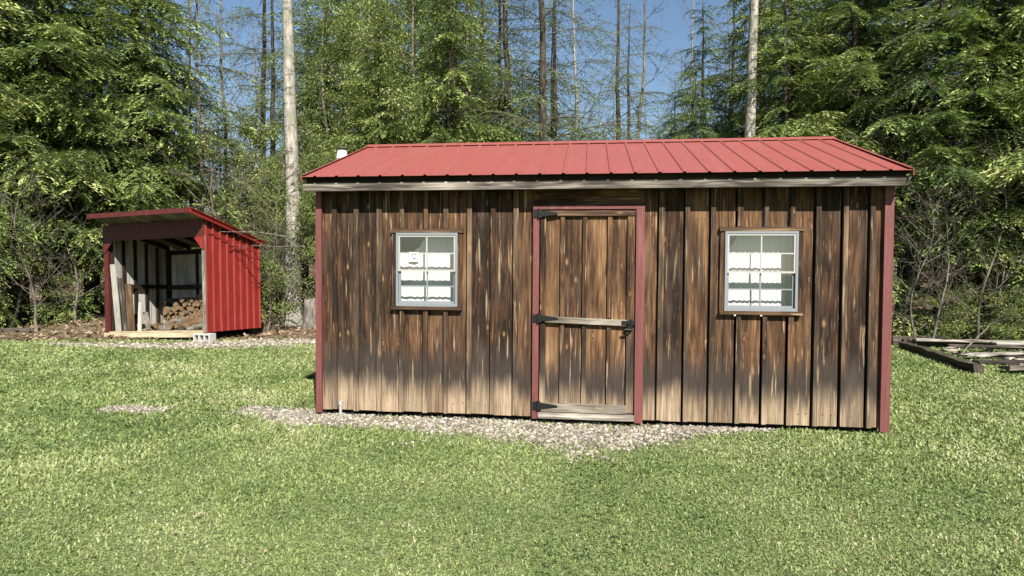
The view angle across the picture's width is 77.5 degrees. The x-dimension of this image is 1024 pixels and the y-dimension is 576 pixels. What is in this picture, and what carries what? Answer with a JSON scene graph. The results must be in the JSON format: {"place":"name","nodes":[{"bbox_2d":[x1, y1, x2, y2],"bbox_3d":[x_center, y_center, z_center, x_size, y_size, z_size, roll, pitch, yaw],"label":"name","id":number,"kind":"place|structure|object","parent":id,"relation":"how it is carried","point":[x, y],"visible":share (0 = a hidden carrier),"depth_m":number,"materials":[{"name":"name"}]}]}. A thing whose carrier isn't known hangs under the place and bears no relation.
{"place":"outdoors","nodes":[
{"label":"outdoors","id":0,"kind":"place"},
{"bbox_2d":[0,0,1020,212],"label":"sky","id":1,"kind":"structure","parent":0,"point":[672,14],"materials":[{"name":"blue"}]},
{"bbox_2d":[0,214,1023,575],"bbox_3d":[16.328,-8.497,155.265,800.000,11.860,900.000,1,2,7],"label":"ground","id":2,"kind":"structure","parent":0,"point":[452,542],"depth_m":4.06,"materials":[{"name":"plant"}]},
{"bbox_2d":[0,1,51,323],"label":"hemlock tree","id":3,"kind":"object","parent":2,"relation":"on","point":[12,27],"visible":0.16,"depth_m":15.13,"materials":[{"name":"green plant"}]},
{"bbox_2d":[0,16,66,327],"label":"hemlock tree","id":4,"kind":"object","parent":2,"relation":"on","point":[8,272],"visible":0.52,"depth_m":14.88,"materials":[{"name":"green plant"}]},
{"bbox_2d":[0,149,73,326],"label":"dead sapling","id":5,"kind":"object","parent":2,"relation":"on","point":[20,296],"visible":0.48,"depth_m":15.07,"materials":[{"name":"grey plant"}]},
{"bbox_2d":[0,157,79,331],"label":"dead sapling","id":6,"kind":"object","parent":2,"relation":"on","point":[33,296],"visible":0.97,"depth_m":14.15,"materials":[{"name":"wood"}]},
{"bbox_2d":[19,266,100,324],"bbox_3d":[-10.950,0.300,15.525,1.588,1.660,2.171,0,2,-25],"label":"hemlock bush","id":7,"kind":"object","parent":2,"relation":"on","point":[49,313],"visible":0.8,"depth_m":15.56,"materials":[{"name":"green plant"}]},
{"bbox_2d":[15,143,108,321],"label":"dead sapling","id":8,"kind":"object","parent":2,"relation":"on","point":[77,292],"visible":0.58,"depth_m":15.33,"materials":[{"name":"grey plant"}]},
{"bbox_2d":[0,0,159,320],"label":"hemlock tree","id":9,"kind":"object","parent":2,"relation":"on","point":[18,138],"visible":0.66,"depth_m":15.57,"materials":[{"name":"green plant"}]},
{"bbox_2d":[0,0,166,319],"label":"hemlock tree","id":10,"kind":"object","parent":2,"relation":"on","point":[93,49],"visible":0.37,"depth_m":16.05,"materials":[{"name":"green plant"}]},
{"bbox_2d":[0,0,214,313],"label":"hemlock tree","id":11,"kind":"object","parent":2,"relation":"on","point":[98,277],"visible":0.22,"depth_m":16.77,"materials":[{"name":"green plant"}]},
{"bbox_2d":[0,0,263,280],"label":"hemlock tree","id":12,"kind":"object","parent":2,"relation":"on","point":[154,79],"visible":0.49,"depth_m":16.93,"materials":[{"name":"green plant"}]},
{"bbox_2d":[46,0,228,307],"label":"hemlock tree","id":13,"kind":"object","parent":2,"relation":"on","point":[144,64],"visible":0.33,"depth_m":17.08,"materials":[{"name":"green plant"}]},
{"bbox_2d":[86,207,266,337],"bbox_3d":[-7.320,-0.257,14.099,2.696,2.625,2.368,-1,0,15],"label":"red woodshed","id":14,"kind":"object","parent":2,"relation":"on","point":[219,270],"visible":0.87,"depth_m":13.96,"materials":[{"name":"paint"}]},
{"bbox_2d":[110,264,121,330],"bbox_3d":[-8.557,0.213,13.790,0.130,1.450,0.030,-2,3,15],"label":"leaning board","id":15,"kind":"object","parent":14,"relation":"on","point":[114,282],"visible":1,"depth_m":13.77,"materials":[{"name":"wood"}]},
{"bbox_2d":[118,278,127,330],"bbox_3d":[-8.407,0.359,13.802,0.100,1.150,0.032,-3,3,15],"label":"leaning board","id":16,"kind":"object","parent":14,"relation":"on","point":[123,305],"visible":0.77,"depth_m":13.79,"materials":[{"name":"wood"}]},
{"bbox_2d":[125,284,134,330],"bbox_3d":[-8.219,0.420,13.735,0.160,1.020,0.030,-1,4,15],"label":"leaning board","id":17,"kind":"object","parent":14,"relation":"on","point":[129,307],"visible":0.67,"depth_m":13.72,"materials":[{"name":"brown wood"}]},
{"bbox_2d":[100,0,282,262],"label":"hemlock tree","id":18,"kind":"object","parent":2,"relation":"on","point":[201,126],"visible":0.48,"depth_m":17.86,"materials":[{"name":"plant"}]},
{"bbox_2d":[168,0,218,216],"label":"bare tree","id":19,"kind":"object","parent":2,"relation":"on","point":[194,82],"visible":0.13,"depth_m":20.18,"materials":[{"name":"brown plant"}]},
{"bbox_2d":[155,0,240,207],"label":"bare tree","id":20,"kind":"object","parent":2,"relation":"on","point":[198,59],"visible":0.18,"depth_m":24.75,"materials":[{"name":"brown plant"}]},
{"bbox_2d":[193,333,215,341],"bbox_3d":[-6.320,1.018,13.126,0.390,0.170,0.190,1,2,13],"label":"concrete block","id":21,"kind":"object","parent":2,"relation":"on","point":[209,337],"depth_m":13.07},
{"bbox_2d":[154,108,284,288],"bbox_3d":[-7.326,-1.534,16.000,2.982,5.519,3.056,0,2,-1],"label":"dead sapling","id":22,"kind":"object","parent":2,"relation":"on","point":[212,194],"visible":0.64,"depth_m":15.69,"materials":[{"name":"grey plant"}]},
{"bbox_2d":[189,0,267,220],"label":"bare tree","id":23,"kind":"object","parent":2,"relation":"on","point":[221,50],"visible":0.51,"depth_m":20.25,"materials":[{"name":"grey plant"}]},
{"bbox_2d":[187,103,271,234],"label":"young beech","id":24,"kind":"object","parent":2,"relation":"on","point":[230,136],"visible":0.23,"depth_m":19.94,"materials":[{"name":"plant"}]},
{"bbox_2d":[191,190,271,322],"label":"young hemlock","id":25,"kind":"object","parent":2,"relation":"on","point":[224,207],"visible":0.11,"depth_m":17.54,"materials":[{"name":"green plant"}]},
{"bbox_2d":[205,6,281,225],"bbox_3d":[-10.527,-5.357,25.903,4.030,12.192,3.288,1,2,35],"label":"bare tree","id":26,"kind":"object","parent":2,"relation":"on","point":[252,36],"visible":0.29,"depth_m":25.86,"materials":[{"name":"grey plant"}]},
{"bbox_2d":[180,0,327,308],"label":"hemlock tree","id":27,"kind":"object","parent":2,"relation":"on","point":[263,44],"visible":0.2,"depth_m":21.64,"materials":[{"name":"green plant"}]},
{"bbox_2d":[211,80,301,279],"bbox_3d":[-7.699,-2.517,18.824,3.198,7.023,3.081,0,2,-13],"label":"young beech","id":28,"kind":"object","parent":2,"relation":"on","point":[254,136],"visible":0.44,"depth_m":18.73,"materials":[{"name":"plant"}]},
{"bbox_2d":[204,0,334,313],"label":"hemlock tree","id":29,"kind":"object","parent":2,"relation":"on","point":[272,115],"visible":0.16,"depth_m":20.72,"materials":[{"name":"green plant"}]},
{"bbox_2d":[226,141,315,301],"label":"dead sapling","id":30,"kind":"object","parent":2,"relation":"on","point":[257,190],"visible":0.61,"depth_m":15.97,"materials":[{"name":"wood"}]},
{"bbox_2d":[245,140,313,320],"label":"leafy sapling","id":31,"kind":"object","parent":2,"relation":"on","point":[271,180],"visible":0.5,"depth_m":17.13,"materials":[{"name":"plant"}]},
{"bbox_2d":[260,248,303,330],"bbox_3d":[-5.981,0.106,15.453,1.996,2.173,1.568,2,2,43],"label":"leafy bush","id":32,"kind":"object","parent":2,"relation":"on","point":[270,266],"visible":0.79,"depth_m":15.44,"materials":[{"name":"green plant"}]},
{"bbox_2d":[256,198,314,329],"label":"dead sapling","id":33,"kind":"object","parent":2,"relation":"on","point":[280,263],"visible":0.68,"depth_m":15.66,"materials":[{"name":"grey plant"}]},
{"bbox_2d":[282,0,303,325],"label":"pale barked tree","id":34,"kind":"object","parent":2,"relation":"on","point":[290,118],"visible":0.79,"depth_m":16.18,"materials":[{"name":"grey plant"}]},
{"bbox_2d":[256,0,338,301],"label":"hemlock tree","id":35,"kind":"object","parent":2,"relation":"on","point":[303,273],"visible":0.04,"depth_m":24.92,"materials":[{"name":"green plant"}]},
{"bbox_2d":[302,297,315,329],"bbox_3d":[-4.762,0.649,15.191,0.504,0.849,0.511,1,2,7],"label":"tree stump","id":36,"kind":"object","parent":2,"relation":"on","point":[309,319],"visible":0.59,"depth_m":15.05,"materials":[{"name":"grey wood"}]},
{"bbox_2d":[271,119,351,298],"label":"leafy sapling","id":37,"kind":"object","parent":2,"relation":"on","point":[305,208],"visible":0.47,"depth_m":15.37,"materials":[{"name":"plant"}]},
{"bbox_2d":[249,0,382,295],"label":"hemlock tree","id":38,"kind":"object","parent":2,"relation":"on","point":[313,56],"visible":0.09,"depth_m":21.24,"materials":[{"name":"green plant"}]},
{"bbox_2d":[247,0,422,251],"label":"young beech","id":39,"kind":"object","parent":2,"relation":"on","point":[298,43],"visible":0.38,"depth_m":18.84,"materials":[{"name":"plant"}]},
{"bbox_2d":[276,0,411,231],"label":"young beech","id":40,"kind":"object","parent":2,"relation":"on","point":[344,23],"visible":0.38,"depth_m":17.03,"materials":[{"name":"plant"}]},
{"bbox_2d":[269,0,432,280],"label":"hemlock tree","id":41,"kind":"object","parent":2,"relation":"on","point":[341,63],"visible":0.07,"depth_m":20.69,"materials":[{"name":"green plant"}]},
{"bbox_2d":[300,0,437,289],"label":"hemlock tree","id":42,"kind":"object","parent":2,"relation":"on","point":[390,111],"visible":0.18,"depth_m":16.04,"materials":[{"name":"green plant"}]},
{"bbox_2d":[367,2,445,134],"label":"hemlock tree","id":43,"kind":"object","parent":2,"relation":"on","point":[409,54],"depth_m":23.60,"materials":[{"name":"green plant"}]},
{"bbox_2d":[319,0,518,155],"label":"young beech","id":44,"kind":"object","parent":2,"relation":"on","point":[397,42],"visible":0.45,"depth_m":15.72,"materials":[{"name":"plant"}]},
{"bbox_2d":[350,0,491,143],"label":"young beech","id":45,"kind":"object","parent":2,"relation":"on","point":[409,11],"visible":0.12,"depth_m":18.07,"materials":[{"name":"plant"}]},
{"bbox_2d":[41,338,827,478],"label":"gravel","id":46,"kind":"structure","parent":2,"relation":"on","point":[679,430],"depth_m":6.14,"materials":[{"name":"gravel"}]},
{"bbox_2d":[363,0,523,143],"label":"hemlock tree","id":47,"kind":"object","parent":2,"relation":"on","point":[448,33],"visible":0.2,"depth_m":15.95,"materials":[{"name":"green plant"}]},
{"bbox_2d":[381,0,518,142],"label":"hemlock tree","id":48,"kind":"object","parent":2,"relation":"on","point":[483,20],"visible":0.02,"depth_m":21.28,"materials":[{"name":"green plant"}]},
{"bbox_2d":[416,1,502,114],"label":"birch tree","id":49,"kind":"object","parent":2,"relation":"on","point":[468,14],"visible":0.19,"depth_m":18.75,"materials":[{"name":"green plant"}]},
{"bbox_2d":[421,0,539,138],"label":"hemlock tree","id":50,"kind":"object","parent":2,"relation":"on","point":[482,6],"visible":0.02,"depth_m":22.45,"materials":[{"name":"green plant"}]},
{"bbox_2d":[453,39,536,142],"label":"young beech","id":51,"kind":"object","parent":2,"relation":"on","point":[491,107],"visible":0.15,"depth_m":17.07,"materials":[{"name":"plant"}]},
{"bbox_2d":[444,0,562,141],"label":"hemlock tree","id":52,"kind":"object","parent":2,"relation":"on","point":[499,28],"visible":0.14,"depth_m":17.72,"materials":[{"name":"green plant"}]},
{"bbox_2d":[426,0,595,141],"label":"hemlock tree","id":53,"kind":"object","parent":2,"relation":"on","point":[506,57],"visible":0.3,"depth_m":16.89,"materials":[{"name":"green plant"}]},
{"bbox_2d":[0,271,1023,573],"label":"leaf litter","id":54,"kind":"object","parent":2,"relation":"on","point":[100,331],"visible":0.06,"depth_m":13.78,"materials":[{"name":"plant"}]},
{"bbox_2d":[0,345,1023,575],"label":"clover","id":55,"kind":"object","parent":2,"relation":"on","point":[550,552],"visible":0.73,"depth_m":5.06,"materials":[{"name":"green plant"}]},
{"bbox_2d":[503,55,557,141],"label":"hemlock tree","id":56,"kind":"object","parent":2,"relation":"on","point":[528,118],"visible":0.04,"depth_m":18.89,"materials":[{"name":"green plant"}]},
{"bbox_2d":[419,0,667,141],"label":"hemlock tree","id":57,"kind":"object","parent":2,"relation":"on","point":[542,100],"visible":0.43,"depth_m":16.18,"materials":[{"name":"green plant"}]},
{"bbox_2d":[517,6,594,140],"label":"hemlock tree","id":58,"kind":"object","parent":2,"relation":"on","point":[551,54],"visible":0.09,"depth_m":18.67,"materials":[{"name":"green plant"}]},
{"bbox_2d":[506,0,611,141],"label":"hemlock tree","id":59,"kind":"object","parent":2,"relation":"on","point":[554,129],"visible":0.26,"depth_m":17.40,"materials":[{"name":"green plant"}]},
{"bbox_2d":[535,0,614,140],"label":"birch tree","id":60,"kind":"object","parent":2,"relation":"on","point":[574,59],"visible":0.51,"depth_m":20.56,"materials":[{"name":"grey plant"}]},
{"bbox_2d":[547,39,607,140],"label":"hemlock tree","id":61,"kind":"object","parent":2,"relation":"on","point":[578,95],"visible":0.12,"depth_m":22.91,"materials":[{"name":"plant"}]},
{"bbox_2d":[301,136,913,432],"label":"wooden shed","id":62,"kind":"structure","parent":2,"relation":"on","point":[654,280],"depth_m":6.20,"materials":[{"name":"brown wood"}]},
{"bbox_2d":[391,229,463,309],"bbox_3d":[-0.841,-0.324,6.442,0.738,1.129,0.178,1,2,7],"label":"window","id":63,"kind":"structure","parent":62,"relation":"in","point":[435,282],"depth_m":6.49,"materials":[{"name":"grey metal"}]},
{"bbox_2d":[533,208,635,413],"bbox_3d":[0.700,0.223,6.203,0.983,1.985,0.130,1,2,7],"label":"door","id":64,"kind":"structure","parent":62,"relation":"in","point":[585,318],"depth_m":6.22,"materials":[{"name":"brown wood"}]},
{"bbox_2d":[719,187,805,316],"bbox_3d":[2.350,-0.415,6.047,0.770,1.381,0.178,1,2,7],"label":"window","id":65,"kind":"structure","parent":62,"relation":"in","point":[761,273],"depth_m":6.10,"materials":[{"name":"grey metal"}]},
{"bbox_2d":[576,28,651,139],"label":"hemlock tree","id":66,"kind":"object","parent":2,"relation":"on","point":[613,107],"visible":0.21,"depth_m":16.39,"materials":[{"name":"plant"}]},
{"bbox_2d":[559,0,687,140],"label":"hemlock tree","id":67,"kind":"object","parent":2,"relation":"on","point":[618,96],"visible":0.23,"depth_m":18.46,"materials":[{"name":"green plant"}]},
{"bbox_2d":[574,0,677,139],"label":"bare tree","id":68,"kind":"object","parent":2,"relation":"on","point":[643,78],"visible":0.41,"depth_m":20.07,"materials":[{"name":"grey plant"}]},
{"bbox_2d":[588,7,674,139],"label":"hemlock tree","id":69,"kind":"object","parent":2,"relation":"on","point":[627,88],"visible":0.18,"depth_m":17.17,"materials":[{"name":"green plant"}]},
{"bbox_2d":[669,74,718,138],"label":"hemlock tree","id":70,"kind":"object","parent":2,"relation":"on","point":[695,118],"visible":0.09,"depth_m":16.10,"materials":[{"name":"green plant"}]},
{"bbox_2d":[675,0,712,137],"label":"tree","id":71,"kind":"object","parent":2,"relation":"on","point":[698,92],"visible":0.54,"depth_m":19.28,"materials":[{"name":"grey plant"}]},
{"bbox_2d":[647,2,759,211],"bbox_3d":[5.532,-3.451,17.793,4.608,9.255,4.054,-1,2,-43],"label":"hemlock tree","id":72,"kind":"object","parent":2,"relation":"on","point":[716,105],"visible":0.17,"depth_m":17.82,"materials":[{"name":"green plant"}]},
{"bbox_2d":[685,13,743,126],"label":"tree","id":73,"kind":"object","parent":2,"relation":"on","point":[728,107],"visible":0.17,"depth_m":25.70,"materials":[{"name":"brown plant"}]},
{"bbox_2d":[682,0,775,137],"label":"hemlock tree","id":74,"kind":"object","parent":2,"relation":"on","point":[733,56],"visible":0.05,"depth_m":22.91,"materials":[{"name":"green plant"}]},
{"bbox_2d":[744,0,758,137],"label":"pale barked tree","id":75,"kind":"object","parent":2,"relation":"on","point":[750,117],"visible":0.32,"depth_m":15.39,"materials":[{"name":"white plant"}]},
{"bbox_2d":[700,0,846,137],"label":"hemlock tree","id":76,"kind":"object","parent":2,"relation":"on","point":[739,38],"visible":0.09,"depth_m":17.84,"materials":[{"name":"green plant"}]},
{"bbox_2d":[704,0,869,137],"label":"hemlock tree","id":77,"kind":"object","parent":2,"relation":"on","point":[742,103],"visible":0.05,"depth_m":18.87,"materials":[{"name":"green plant"}]},
{"bbox_2d":[725,0,867,137],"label":"hemlock tree","id":78,"kind":"object","parent":2,"relation":"on","point":[786,123],"visible":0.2,"depth_m":15.27,"materials":[{"name":"green plant"}]},
{"bbox_2d":[755,0,989,284],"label":"hemlock tree","id":79,"kind":"object","parent":2,"relation":"on","point":[874,44],"visible":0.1,"depth_m":15.70,"materials":[{"name":"green plant"}]},
{"bbox_2d":[769,0,987,305],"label":"hemlock tree","id":80,"kind":"object","parent":2,"relation":"on","point":[856,67],"visible":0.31,"depth_m":14.57,"materials":[{"name":"green plant"}]},
{"bbox_2d":[780,0,1023,329],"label":"hemlock tree","id":81,"kind":"object","parent":2,"relation":"on","point":[876,125],"visible":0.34,"depth_m":13.85,"materials":[{"name":"green plant"}]},
{"bbox_2d":[845,95,978,335],"bbox_3d":[8.748,-1.519,14.028,3.181,5.887,3.260,-1,2,-31],"label":"dead sapling","id":82,"kind":"object","parent":2,"relation":"on","point":[911,282],"visible":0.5,"depth_m":13.74,"materials":[{"name":"brown plant"}]},
{"bbox_2d":[891,336,947,344],"bbox_3d":[8.448,1.094,13.316,1.101,0.191,0.182,1,2,10],"label":"border timber","id":83,"kind":"object","parent":2,"relation":"on","point":[895,339],"visible":0.29,"depth_m":13.30,"materials":[{"name":"wood"}]},
{"bbox_2d":[892,175,956,324],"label":"dead sapling","id":84,"kind":"object","parent":2,"relation":"on","point":[903,265],"visible":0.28,"depth_m":14.03,"materials":[{"name":"grey plant"}]},
{"bbox_2d":[877,65,979,307],"bbox_3d":[9.502,-2.207,15.163,2.651,6.755,2.910,-1,2,-37],"label":"hemlock tree","id":85,"kind":"object","parent":2,"relation":"on","point":[914,204],"visible":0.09,"depth_m":15.03,"materials":[{"name":"plant"}]},
{"bbox_2d":[835,0,1023,335],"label":"hemlock tree","id":86,"kind":"object","parent":2,"relation":"on","point":[940,6],"visible":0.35,"depth_m":13.99,"materials":[{"name":"green plant"}]},
{"bbox_2d":[836,0,1023,338],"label":"hemlock tree","id":87,"kind":"object","parent":2,"relation":"on","point":[935,152],"visible":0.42,"depth_m":13.63,"materials":[{"name":"green plant"}]},
{"bbox_2d":[892,171,973,344],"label":"dead sapling","id":88,"kind":"object","parent":2,"relation":"on","point":[910,304],"visible":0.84,"depth_m":12.64,"materials":[{"name":"grey plant"}]},
{"bbox_2d":[899,342,983,373],"bbox_3d":[7.393,1.172,11.145,0.161,0.142,3.328,1,2,14],"label":"border timber","id":89,"kind":"object","parent":2,"relation":"on","point":[965,364],"visible":0.9,"depth_m":10.64,"materials":[{"name":"wood"}]},
{"bbox_2d":[892,266,1002,339],"bbox_3d":[9.002,0.497,14.157,2.636,2.015,1.929,1,2,8],"label":"hemlock bush","id":90,"kind":"object","parent":2,"relation":"on","point":[907,328],"visible":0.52,"depth_m":13.89,"materials":[{"name":"green plant"}]},
{"bbox_2d":[892,160,1006,338],"bbox_3d":[8.822,-0.698,12.963,2.251,4.166,2.307,0,2,-4],"label":"dead sapling","id":91,"kind":"object","parent":2,"relation":"on","point":[942,302],"visible":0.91,"depth_m":12.89,"materials":[{"name":"wood"}]},
{"bbox_2d":[876,0,1023,306],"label":"hemlock tree","id":92,"kind":"object","parent":2,"relation":"on","point":[1008,164],"visible":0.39,"depth_m":13.37,"materials":[{"name":"green plant"}]},
{"bbox_2d":[894,103,1015,335],"bbox_3d":[9.435,-1.358,14.504,3.056,5.519,2.982,-1,2,-35],"label":"dead sapling","id":93,"kind":"object","parent":2,"relation":"on","point":[943,213],"visible":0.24,"depth_m":13.88,"materials":[{"name":"wood"}]},
{"bbox_2d":[927,279,989,339],"bbox_3d":[9.198,0.554,13.240,1.375,1.497,1.080,0,2,-23],"label":"leafy bush","id":94,"kind":"object","parent":2,"relation":"on","point":[963,323],"visible":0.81,"depth_m":13.10,"materials":[{"name":"green plant"}]},
{"bbox_2d":[902,1,1014,337],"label":"birch tree","id":95,"kind":"object","parent":2,"relation":"on","point":[953,270],"visible":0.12,"depth_m":14.80,"materials":[{"name":"grey plant"}]},
{"bbox_2d":[901,339,1023,349],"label":"border timber","id":96,"kind":"object","parent":2,"relation":"on","point":[932,344],"visible":0.36,"depth_m":12.88,"materials":[{"name":"wood"}]},
{"bbox_2d":[912,338,1023,342],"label":"lumber plank","id":97,"kind":"object","parent":96,"relation":"on","point":[948,340],"visible":0.87,"depth_m":12.69,"materials":[{"name":"wood"}]},
{"bbox_2d":[909,132,1023,339],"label":"dead sapling","id":98,"kind":"object","parent":2,"relation":"on","point":[983,288],"visible":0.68,"depth_m":12.94,"materials":[{"name":"wood"}]},
{"bbox_2d":[913,0,1023,338],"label":"hemlock tree","id":99,"kind":"object","parent":2,"relation":"on","point":[999,210],"visible":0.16,"depth_m":14.00,"materials":[{"name":"green plant"}]},
{"bbox_2d":[935,254,1023,339],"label":"hemlock bush","id":100,"kind":"object","parent":2,"relation":"on","point":[1013,336],"visible":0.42,"depth_m":13.97,"materials":[{"name":"green plant"}]},
{"bbox_2d":[938,175,1023,339],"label":"dead sapling","id":101,"kind":"object","parent":2,"relation":"on","point":[996,305],"visible":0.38,"depth_m":13.45,"materials":[{"name":"grey plant"}]},
{"bbox_2d":[953,352,1023,357],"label":"lumber plank","id":102,"kind":"object","parent":2,"relation":"on","point":[1018,356],"visible":0.47,"depth_m":10.93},
{"bbox_2d":[959,351,1023,356],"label":"lumber plank","id":103,"kind":"object","parent":102,"relation":"on","point":[982,354],"visible":0.85,"depth_m":11.10,"materials":[{"name":"wood"}]},
{"bbox_2d":[972,360,1023,363],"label":"lumber plank","id":104,"kind":"object","parent":2,"relation":"on","point":[1001,361],"visible":0.95,"depth_m":10.45,"materials":[{"name":"wood"}]},
{"bbox_2d":[980,283,1023,339],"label":"leafy bush","id":105,"kind":"object","parent":2,"relation":"on","point":[1010,328],"visible":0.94,"depth_m":12.93,"materials":[{"name":"green plant"}]},
{"label":"lumber plank","id":106,"kind":"object","parent":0,"visible":0},
{"label":"lumber plank","id":107,"kind":"object","parent":106,"relation":"on","visible":0},
{"bbox_2d":[948,344,1023,347],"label":"lumber plank","id":108,"kind":"object","parent":107,"relation":"on","point":[988,346],"visible":0.96,"depth_m":11.91,"materials":[{"name":"wood"}]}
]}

